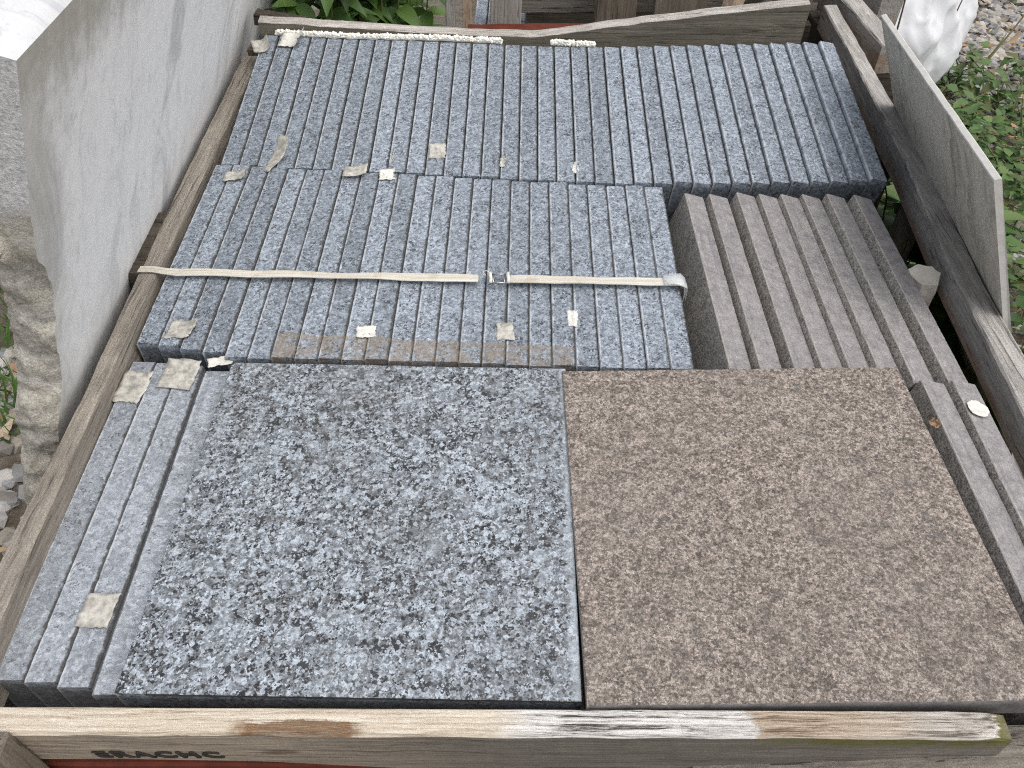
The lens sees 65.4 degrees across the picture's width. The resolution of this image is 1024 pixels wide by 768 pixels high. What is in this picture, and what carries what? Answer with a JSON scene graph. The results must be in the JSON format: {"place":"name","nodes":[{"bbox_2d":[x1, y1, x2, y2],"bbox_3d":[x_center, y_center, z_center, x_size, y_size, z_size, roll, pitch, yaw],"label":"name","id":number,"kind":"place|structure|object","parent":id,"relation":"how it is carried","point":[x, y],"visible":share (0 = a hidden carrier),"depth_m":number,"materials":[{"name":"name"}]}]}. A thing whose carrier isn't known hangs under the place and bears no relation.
{"place":"outdoors","nodes":[
{"label":"outdoors","id":0,"kind":"place"},
{"bbox_2d":[0,0,1023,561],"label":"ground","id":1,"kind":"structure","parent":0,"point":[16,514],"depth_m":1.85,"materials":[{"name":"grey gravel"}]},
{"bbox_2d":[0,286,19,442],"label":"grass","id":2,"kind":"structure","parent":1,"relation":"on","point":[11,378],"depth_m":1.56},
{"bbox_2d":[0,0,277,506],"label":"marble block","id":3,"kind":"object","parent":1,"relation":"on","point":[108,109],"depth_m":0.84,"materials":[{"name":"stone"}]},
{"bbox_2d":[265,0,456,26],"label":"leafy shrub","id":4,"kind":"object","parent":1,"relation":"on","point":[402,12],"visible":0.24,"depth_m":1.91,"materials":[{"name":"green plant"}]},
{"bbox_2d":[445,0,454,26],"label":"wood batten","id":5,"kind":"object","parent":1,"relation":"on","point":[450,11],"visible":0.08,"depth_m":1.71,"materials":[{"name":"brown wood"}]},
{"bbox_2d":[462,0,471,27],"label":"wood batten","id":6,"kind":"object","parent":1,"relation":"on","point":[467,12],"visible":0.08,"depth_m":1.71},
{"bbox_2d":[0,0,1023,767],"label":"wooden crate","id":7,"kind":"object","parent":1,"relation":"on","point":[308,738],"visible":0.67,"depth_m":0.70,"materials":[{"name":"brown"}]},
{"bbox_2d":[0,362,156,706],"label":"granite tile","id":8,"kind":"object","parent":7,"relation":"in","point":[31,628],"visible":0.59,"depth_m":0.80,"materials":[{"name":"stone"}]},
{"bbox_2d":[111,370,152,403],"bbox_3d":[-0.457,0.003,0.959,0.039,0.006,0.052,0,46,0],"label":"paper scrap","id":9,"kind":"object","parent":8,"relation":"on","point":[133,387],"visible":1,"depth_m":0.96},
{"bbox_2d":[24,363,170,706],"bbox_3d":[-0.430,0.259,0.997,0.031,0.400,0.405,0,46,-2],"label":"granite tile","id":10,"kind":"object","parent":7,"relation":"in","point":[45,671],"visible":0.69,"depth_m":0.81,"materials":[{"name":"stone"}]},
{"bbox_2d":[57,366,205,707],"bbox_3d":[-0.400,0.262,0.995,0.031,0.400,0.405,1,46,-2],"label":"granite tile","id":11,"kind":"object","parent":7,"relation":"in","point":[81,670],"visible":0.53,"depth_m":0.81,"materials":[{"name":"stone"}]},
{"bbox_2d":[75,593,121,627],"bbox_3d":[-0.393,0.215,0.758,0.035,0.005,0.037,0,46,0],"label":"paper scrap","id":12,"kind":"object","parent":11,"relation":"on","point":[97,609],"visible":1,"depth_m":0.76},
{"bbox_2d":[155,358,201,389],"bbox_3d":[-0.406,-0.013,0.973,0.044,0.007,0.046,4,46,4],"label":"paper scrap","id":13,"kind":"object","parent":11,"relation":"on","point":[180,373],"visible":1,"depth_m":0.97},
{"bbox_2d":[92,371,228,707],"bbox_3d":[-0.365,0.269,0.996,0.040,0.400,0.405,1,46,-2],"label":"granite tile","id":14,"kind":"object","parent":7,"relation":"in","point":[171,500],"visible":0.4,"depth_m":0.82,"materials":[{"name":"stone"}]},
{"bbox_2d":[136,165,233,362],"bbox_3d":[-0.458,-0.066,1.280,0.029,0.400,0.396,1,48,0],"label":"granite tile","id":15,"kind":"object","parent":7,"relation":"in","point":[149,339],"visible":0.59,"depth_m":1.10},
{"bbox_2d":[158,165,251,362],"bbox_3d":[-0.428,-0.064,1.277,0.028,0.400,0.399,0,48,0],"label":"granite tile","id":16,"kind":"object","parent":7,"relation":"in","point":[186,304],"visible":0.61,"depth_m":1.11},
{"bbox_2d":[162,319,197,337],"bbox_3d":[-0.420,-0.071,1.010,0.037,0.008,0.033,5,46,4],"label":"paper scrap","id":17,"kind":"object","parent":16,"relation":"on","point":[179,329],"visible":1,"depth_m":1.01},
{"bbox_2d":[180,167,268,370],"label":"granite tile","id":18,"kind":"object","parent":7,"relation":"in","point":[195,340],"visible":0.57,"depth_m":1.10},
{"bbox_2d":[202,167,288,370],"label":"granite tile","id":19,"kind":"object","parent":7,"relation":"in","point":[222,327],"visible":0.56,"depth_m":1.10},
{"bbox_2d":[221,35,279,165],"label":"granite tile","id":20,"kind":"object","parent":7,"relation":"in","point":[235,149],"visible":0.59,"depth_m":1.37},
{"bbox_2d":[225,169,306,370],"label":"granite tile","id":21,"kind":"object","parent":7,"relation":"in","point":[242,336],"visible":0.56,"depth_m":1.10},
{"bbox_2d":[240,36,292,166],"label":"granite tile","id":22,"kind":"object","parent":7,"relation":"in","point":[251,156],"visible":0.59,"depth_m":1.36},
{"bbox_2d":[278,27,303,46],"bbox_3d":[-0.413,-0.649,1.489,0.043,0.023,0.042,6,46,5],"label":"paper scrap","id":23,"kind":"object","parent":22,"relation":"on","point":[289,39],"visible":1,"depth_m":1.49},
{"bbox_2d":[275,29,502,43],"bbox_3d":[-0.234,-0.655,1.504,0.434,0.014,0.016,3,46,2],"label":"foam strip","id":24,"kind":"object","parent":22,"relation":"on","point":[411,37],"visible":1,"depth_m":1.50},
{"bbox_2d":[258,37,310,166],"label":"granite tile","id":25,"kind":"object","parent":7,"relation":"in","point":[286,96],"visible":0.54,"depth_m":1.38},
{"bbox_2d":[263,135,287,171],"bbox_3d":[-0.376,-0.362,1.255,0.025,0.043,0.056,24,50,21],"label":"paper scrap","id":26,"kind":"object","parent":25,"relation":"on","point":[279,152],"visible":1,"depth_m":1.26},
{"bbox_2d":[247,170,324,362],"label":"granite tile","id":27,"kind":"object","parent":7,"relation":"in","point":[263,342],"visible":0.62,"depth_m":1.09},
{"bbox_2d":[277,37,326,168],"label":"granite tile","id":28,"kind":"object","parent":7,"relation":"in","point":[302,102],"visible":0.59,"depth_m":1.38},
{"bbox_2d":[270,170,342,363],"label":"granite tile","id":29,"kind":"object","parent":7,"relation":"in","point":[290,330],"visible":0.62,"depth_m":1.09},
{"bbox_2d":[295,38,342,169],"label":"granite tile","id":30,"kind":"object","parent":7,"relation":"in","point":[306,156],"visible":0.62,"depth_m":1.36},
{"bbox_2d":[294,174,361,363],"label":"granite tile","id":31,"kind":"object","parent":7,"relation":"in","point":[311,334],"visible":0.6,"depth_m":1.09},
{"bbox_2d":[313,39,358,170],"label":"granite tile","id":32,"kind":"object","parent":7,"relation":"in","point":[327,146],"visible":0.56,"depth_m":1.36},
{"bbox_2d":[114,363,581,709],"bbox_3d":[-0.138,0.132,0.831,0.400,0.028,0.400,1,47,0],"label":"granite tile","id":33,"kind":"object","parent":7,"relation":"on","point":[367,537],"visible":0.95,"depth_m":0.78,"materials":[{"name":"stone"}]},
{"bbox_2d":[318,173,379,364],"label":"granite tile","id":34,"kind":"object","parent":7,"relation":"in","point":[334,336],"visible":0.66,"depth_m":1.09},
{"bbox_2d":[332,39,374,170],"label":"granite tile","id":35,"kind":"object","parent":7,"relation":"in","point":[344,152],"visible":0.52,"depth_m":1.37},
{"bbox_2d":[341,174,398,364],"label":"granite tile","id":36,"kind":"object","parent":7,"relation":"in","point":[354,347],"visible":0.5,"depth_m":1.09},
{"bbox_2d":[351,40,390,172],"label":"granite tile","id":37,"kind":"object","parent":7,"relation":"in","point":[364,143],"visible":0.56,"depth_m":1.37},
{"bbox_2d":[369,40,407,172],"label":"granite tile","id":38,"kind":"object","parent":7,"relation":"in","point":[380,157],"visible":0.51,"depth_m":1.36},
{"bbox_2d":[364,174,416,365],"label":"granite tile","id":39,"kind":"object","parent":7,"relation":"in","point":[379,343],"visible":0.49,"depth_m":1.09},
{"bbox_2d":[388,41,423,174],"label":"granite tile","id":40,"kind":"object","parent":7,"relation":"in","point":[401,140],"visible":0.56,"depth_m":1.36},
{"bbox_2d":[137,266,684,301],"bbox_3d":[-0.138,-0.124,1.090,0.745,0.070,0.025,1,46,1],"label":"packing strap","id":41,"kind":"object","parent":7,"relation":"attached to","point":[440,277],"visible":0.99,"depth_m":1.07,"materials":[{"name":"beige plastic"}]},
{"bbox_2d":[388,176,435,365],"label":"granite tile","id":42,"kind":"object","parent":7,"relation":"in","point":[402,339],"visible":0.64,"depth_m":1.09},
{"bbox_2d":[406,42,439,177],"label":"granite tile","id":43,"kind":"object","parent":7,"relation":"in","point":[418,151],"visible":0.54,"depth_m":1.36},
{"bbox_2d":[411,176,454,366],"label":"granite tile","id":44,"kind":"object","parent":7,"relation":"in","point":[425,337],"visible":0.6,"depth_m":1.09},
{"bbox_2d":[425,42,455,177],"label":"granite tile","id":45,"kind":"object","parent":7,"relation":"in","point":[441,105],"visible":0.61,"depth_m":1.37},
{"bbox_2d":[428,143,445,158],"bbox_3d":[-0.120,-0.375,1.281,0.029,0.010,0.034,0,46,0],"label":"paper scrap","id":46,"kind":"object","parent":45,"relation":"on","point":[437,151],"visible":1,"depth_m":1.28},
{"bbox_2d":[435,178,472,366],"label":"granite tile","id":47,"kind":"object","parent":7,"relation":"in","point":[448,337],"visible":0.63,"depth_m":1.08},
{"bbox_2d":[444,43,471,178],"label":"granite tile","id":48,"kind":"object","parent":7,"relation":"in","point":[454,158],"visible":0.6,"depth_m":1.35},
{"bbox_2d":[458,179,491,366],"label":"granite tile","id":49,"kind":"object","parent":7,"relation":"in","point":[471,338],"visible":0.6,"depth_m":1.08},
{"bbox_2d":[462,44,487,181],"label":"granite tile","id":50,"kind":"object","parent":7,"relation":"in","point":[473,155],"visible":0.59,"depth_m":1.35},
{"bbox_2d":[481,44,503,180],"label":"granite tile","id":51,"kind":"object","parent":7,"relation":"in","point":[491,156],"visible":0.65,"depth_m":1.35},
{"bbox_2d":[482,179,510,367],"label":"granite tile","id":52,"kind":"object","parent":7,"relation":"in","point":[494,353],"visible":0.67,"depth_m":1.09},
{"bbox_2d":[495,322,514,339],"bbox_3d":[-0.009,-0.067,1.012,0.025,0.004,0.032,0,46,0],"label":"paper scrap","id":53,"kind":"object","parent":52,"relation":"on","point":[504,331],"visible":1,"depth_m":1.01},
{"bbox_2d":[500,45,520,181],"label":"granite tile","id":54,"kind":"object","parent":7,"relation":"in","point":[509,170],"visible":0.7,"depth_m":1.35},
{"bbox_2d":[505,181,529,367],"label":"granite tile","id":55,"kind":"object","parent":7,"relation":"in","point":[517,352],"visible":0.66,"depth_m":1.09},
{"bbox_2d":[519,46,536,182],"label":"granite tile","id":56,"kind":"object","parent":7,"relation":"in","point":[528,146],"visible":0.61,"depth_m":1.34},
{"bbox_2d":[529,182,551,368],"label":"granite tile","id":57,"kind":"object","parent":7,"relation":"in","point":[540,343],"visible":0.62,"depth_m":1.08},
{"bbox_2d":[537,46,555,183],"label":"granite tile","id":58,"kind":"object","parent":7,"relation":"in","point":[546,155],"visible":0.53,"depth_m":1.35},
{"bbox_2d":[549,182,575,370],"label":"granite tile","id":59,"kind":"object","parent":7,"relation":"in","point":[563,347],"visible":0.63,"depth_m":1.09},
{"bbox_2d":[554,47,575,184],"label":"granite tile","id":60,"kind":"object","parent":7,"relation":"in","point":[564,137],"visible":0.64,"depth_m":1.35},
{"bbox_2d":[570,47,594,185],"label":"granite tile","id":61,"kind":"object","parent":7,"relation":"in","point":[583,149],"visible":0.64,"depth_m":1.34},
{"bbox_2d":[568,185,598,370],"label":"granite tile","id":62,"kind":"object","parent":7,"relation":"in","point":[586,346],"visible":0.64,"depth_m":1.07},
{"bbox_2d":[587,47,613,186],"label":"granite tile","id":63,"kind":"object","parent":7,"relation":"in","point":[602,161],"visible":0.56,"depth_m":1.34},
{"bbox_2d":[550,39,595,46],"bbox_3d":[0.114,-0.634,1.485,0.086,0.014,0.013,5,46,5],"label":"foam strip","id":64,"kind":"object","parent":63,"relation":"on","point":[569,42],"visible":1,"depth_m":1.48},
{"bbox_2d":[587,185,622,370],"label":"granite tile","id":65,"kind":"object","parent":7,"relation":"in","point":[609,339],"visible":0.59,"depth_m":1.07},
{"bbox_2d":[603,47,632,187],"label":"granite tile","id":66,"kind":"object","parent":7,"relation":"in","point":[621,156],"visible":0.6,"depth_m":1.34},
{"bbox_2d":[606,186,646,370],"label":"granite tile","id":67,"kind":"object","parent":7,"relation":"in","point":[632,343],"visible":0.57,"depth_m":1.07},
{"bbox_2d":[620,46,652,187],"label":"granite tile","id":68,"kind":"object","parent":7,"relation":"in","point":[639,153],"visible":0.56,"depth_m":1.33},
{"bbox_2d":[625,185,670,369],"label":"granite tile","id":69,"kind":"object","parent":7,"relation":"in","point":[654,337],"visible":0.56,"depth_m":1.07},
{"bbox_2d":[636,46,672,207],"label":"granite tile","id":70,"kind":"object","parent":7,"relation":"in","point":[659,159],"visible":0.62,"depth_m":1.33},
{"bbox_2d":[644,187,693,369],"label":"granite tile","id":71,"kind":"object","parent":7,"relation":"on","point":[679,349],"visible":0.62,"depth_m":1.07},
{"bbox_2d":[653,46,692,222],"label":"granite tile","id":72,"kind":"object","parent":7,"relation":"in","point":[680,170],"visible":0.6,"depth_m":1.31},
{"bbox_2d":[669,45,711,201],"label":"granite tile","id":73,"kind":"object","parent":7,"relation":"in","point":[699,169],"visible":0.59,"depth_m":1.32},
{"bbox_2d":[686,45,730,197],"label":"granite tile","id":74,"kind":"object","parent":7,"relation":"in","point":[717,162],"visible":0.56,"depth_m":1.32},
{"bbox_2d":[669,193,750,369],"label":"brown granite tile","id":75,"kind":"object","parent":7,"relation":"on","point":[716,341],"visible":0.62,"depth_m":1.09,"materials":[{"name":"stone"}]},
{"bbox_2d":[702,45,750,203],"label":"granite tile","id":76,"kind":"object","parent":7,"relation":"in","point":[735,157],"visible":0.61,"depth_m":1.32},
{"bbox_2d":[704,194,781,368],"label":"brown granite tile","id":77,"kind":"object","parent":7,"relation":"on","point":[757,337],"visible":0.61,"depth_m":1.08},
{"bbox_2d":[719,44,769,198],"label":"granite tile","id":78,"kind":"object","parent":7,"relation":"in","point":[755,162],"visible":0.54,"depth_m":1.32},
{"bbox_2d":[735,44,789,198],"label":"granite tile","id":79,"kind":"object","parent":7,"relation":"in","point":[773,159],"visible":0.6,"depth_m":1.32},
{"bbox_2d":[729,192,814,368],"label":"brown granite tile","id":80,"kind":"object","parent":7,"relation":"on","point":[789,341],"visible":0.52,"depth_m":1.08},
{"bbox_2d":[752,43,809,198],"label":"granite tile","id":81,"kind":"object","parent":7,"relation":"in","point":[794,165],"visible":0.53,"depth_m":1.32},
{"bbox_2d":[562,367,1023,712],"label":"brown granite tile","id":82,"kind":"object","parent":7,"relation":"on","point":[799,539],"visible":0.91,"depth_m":0.78,"materials":[{"name":"stone"}]},
{"bbox_2d":[768,43,828,199],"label":"granite tile","id":83,"kind":"object","parent":7,"relation":"in","point":[811,158],"visible":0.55,"depth_m":1.32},
{"bbox_2d":[755,194,842,367],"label":"brown granite tile","id":84,"kind":"object","parent":7,"relation":"on","point":[820,345],"visible":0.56,"depth_m":1.08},
{"bbox_2d":[785,42,848,200],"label":"granite tile","id":85,"kind":"object","parent":7,"relation":"in","point":[833,166],"visible":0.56,"depth_m":1.32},
{"bbox_2d":[777,194,868,367],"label":"brown granite tile","id":86,"kind":"object","parent":7,"relation":"on","point":[846,344],"visible":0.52,"depth_m":1.08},
{"bbox_2d":[801,42,867,202],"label":"granite tile","id":87,"kind":"object","parent":7,"relation":"in","point":[849,156],"visible":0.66,"depth_m":1.32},
{"bbox_2d":[799,194,896,367],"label":"brown granite tile","id":88,"kind":"object","parent":7,"relation":"on","point":[873,345],"visible":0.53,"depth_m":1.08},
{"bbox_2d":[818,41,887,203],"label":"granite tile","id":89,"kind":"object","parent":7,"relation":"in","point":[869,159],"visible":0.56,"depth_m":1.32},
{"bbox_2d":[821,194,933,391],"bbox_3d":[0.476,-0.098,1.139,0.032,0.140,0.394,11,46,-12],"label":"brown granite tile","id":90,"kind":"object","parent":7,"relation":"on","point":[902,347],"visible":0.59,"depth_m":1.07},
{"bbox_2d":[847,195,967,386],"bbox_3d":[0.517,-0.097,1.140,0.032,0.140,0.394,12,46,-13],"label":"brown granite tile","id":91,"kind":"object","parent":7,"relation":"on","point":[939,359],"visible":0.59,"depth_m":1.07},
{"bbox_2d":[908,264,940,306],"bbox_3d":[0.576,-0.101,1.161,0.042,0.154,0.045,-22,50,-20],"label":"stone wedge","id":92,"kind":"object","parent":7,"relation":"on","point":[926,279],"visible":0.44,"depth_m":1.11,"materials":[{"name":"stone"}]},
{"bbox_2d":[910,380,1023,724],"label":"brown granite tile","id":93,"kind":"object","parent":7,"relation":"on","point":[981,499],"visible":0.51,"depth_m":0.84,"materials":[{"name":"stone"}]},
{"bbox_2d":[946,380,1023,544],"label":"brown granite tile","id":94,"kind":"object","parent":7,"relation":"on","point":[1001,467],"visible":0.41,"depth_m":0.87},
{"bbox_2d":[967,400,989,416],"bbox_3d":[0.533,0.028,0.913,0.025,0.004,0.025,0,46,0],"label":"white pebble","id":95,"kind":"object","parent":94,"relation":"on","point":[976,407],"visible":1,"depth_m":0.91,"materials":[{"name":"stone"}]},
{"bbox_2d":[0,0,1023,551],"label":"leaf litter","id":96,"kind":"object","parent":1,"relation":"on","point":[4,432],"visible":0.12,"depth_m":2.31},
{"bbox_2d":[468,0,818,44],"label":"slatted crate","id":97,"kind":"object","parent":1,"relation":"on","point":[540,14],"visible":0.16,"depth_m":1.72,"materials":[{"name":"brown wood"}]},
{"bbox_2d":[474,0,488,23],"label":"granite tile","id":98,"kind":"object","parent":97,"relation":"in","point":[482,9],"visible":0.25,"depth_m":1.88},
{"bbox_2d":[807,1,893,147],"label":"timber stack","id":99,"kind":"object","parent":1,"relation":"on","point":[814,37],"visible":0.02,"depth_m":1.90,"materials":[{"name":"brown wood"}]},
{"bbox_2d":[817,0,888,73],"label":"timber block","id":100,"kind":"object","parent":99,"relation":"on","point":[862,20],"depth_m":1.71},
{"bbox_2d":[863,0,903,25],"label":"timber block","id":101,"kind":"object","parent":99,"relation":"on","point":[891,9],"depth_m":1.78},
{"bbox_2d":[895,0,978,82],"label":"sack","id":102,"kind":"object","parent":1,"relation":"on","point":[933,33],"visible":0.22,"depth_m":2.25,"materials":[{"name":"white fabric"}]},
{"bbox_2d":[870,137,1023,304],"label":"weed plant","id":103,"kind":"object","parent":1,"relation":"on","point":[914,255],"visible":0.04,"depth_m":1.61,"materials":[{"name":"green plant"}]},
{"bbox_2d":[874,146,1023,349],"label":"weed plant","id":104,"kind":"object","parent":1,"relation":"on","point":[944,324],"visible":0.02,"depth_m":1.45,"materials":[{"name":"green plant"}]},
{"bbox_2d":[881,14,1019,470],"bbox_3d":[0.729,-0.185,1.321,0.338,0.681,0.570,4,46,3],"label":"stone plate","id":105,"kind":"object","parent":1,"relation":"on","point":[965,175],"visible":0.56,"depth_m":1.08,"materials":[{"name":"stone"}]},
{"bbox_2d":[884,23,1023,348],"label":"ground cover","id":106,"kind":"object","parent":1,"relation":"on","point":[1016,319],"visible":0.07,"depth_m":2.25,"materials":[{"name":"green plant"}]},
{"bbox_2d":[939,41,991,92],"bbox_3d":[1.357,-0.988,2.512,0.336,0.154,0.263,28,52,24],"label":"weed plant","id":107,"kind":"object","parent":1,"relation":"on","point":[958,72],"visible":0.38,"depth_m":2.46,"materials":[{"name":"green plant"}]},
{"bbox_2d":[935,75,1006,131],"bbox_3d":[1.293,-0.842,2.371,0.234,0.138,0.496,-11,47,-11],"label":"weed plant","id":108,"kind":"object","parent":1,"relation":"on","point":[997,119],"visible":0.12,"depth_m":2.33,"materials":[{"name":"green plant"}]},
{"bbox_2d":[931,310,1023,428],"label":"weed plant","id":109,"kind":"object","parent":1,"relation":"on","point":[970,377],"visible":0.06,"depth_m":1.33,"materials":[{"name":"green plant"}]},
{"bbox_2d":[953,90,1008,145],"bbox_3d":[1.164,-0.682,2.192,0.363,0.169,0.325,0,46,0],"label":"weed plant","id":110,"kind":"object","parent":1,"relation":"on","point":[959,103],"visible":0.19,"depth_m":2.19,"materials":[{"name":"green plant"}]},
{"bbox_2d":[945,52,1023,136],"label":"weed plant","id":111,"kind":"object","parent":1,"relation":"on","point":[995,83],"visible":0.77,"depth_m":2.37,"materials":[{"name":"green plant"}]},
{"bbox_2d":[962,106,1023,191],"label":"weed plant","id":112,"kind":"object","parent":1,"relation":"on","point":[1015,161],"visible":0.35,"depth_m":2.14,"materials":[{"name":"green plant"}]},
{"bbox_2d":[991,163,1023,257],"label":"weed plant","id":113,"kind":"object","parent":1,"relation":"on","point":[1010,176],"visible":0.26,"depth_m":1.93,"materials":[{"name":"green plant"}]},
{"bbox_2d":[999,52,1023,78],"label":"weed plant","id":114,"kind":"object","parent":1,"relation":"on","point":[1019,64],"visible":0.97,"depth_m":2.55,"materials":[{"name":"green plant"}]},
{"bbox_2d":[1003,199,1023,304],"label":"weed plant","id":115,"kind":"object","parent":1,"relation":"on","point":[1017,280],"visible":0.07,"depth_m":1.72,"materials":[{"name":"green plant"}]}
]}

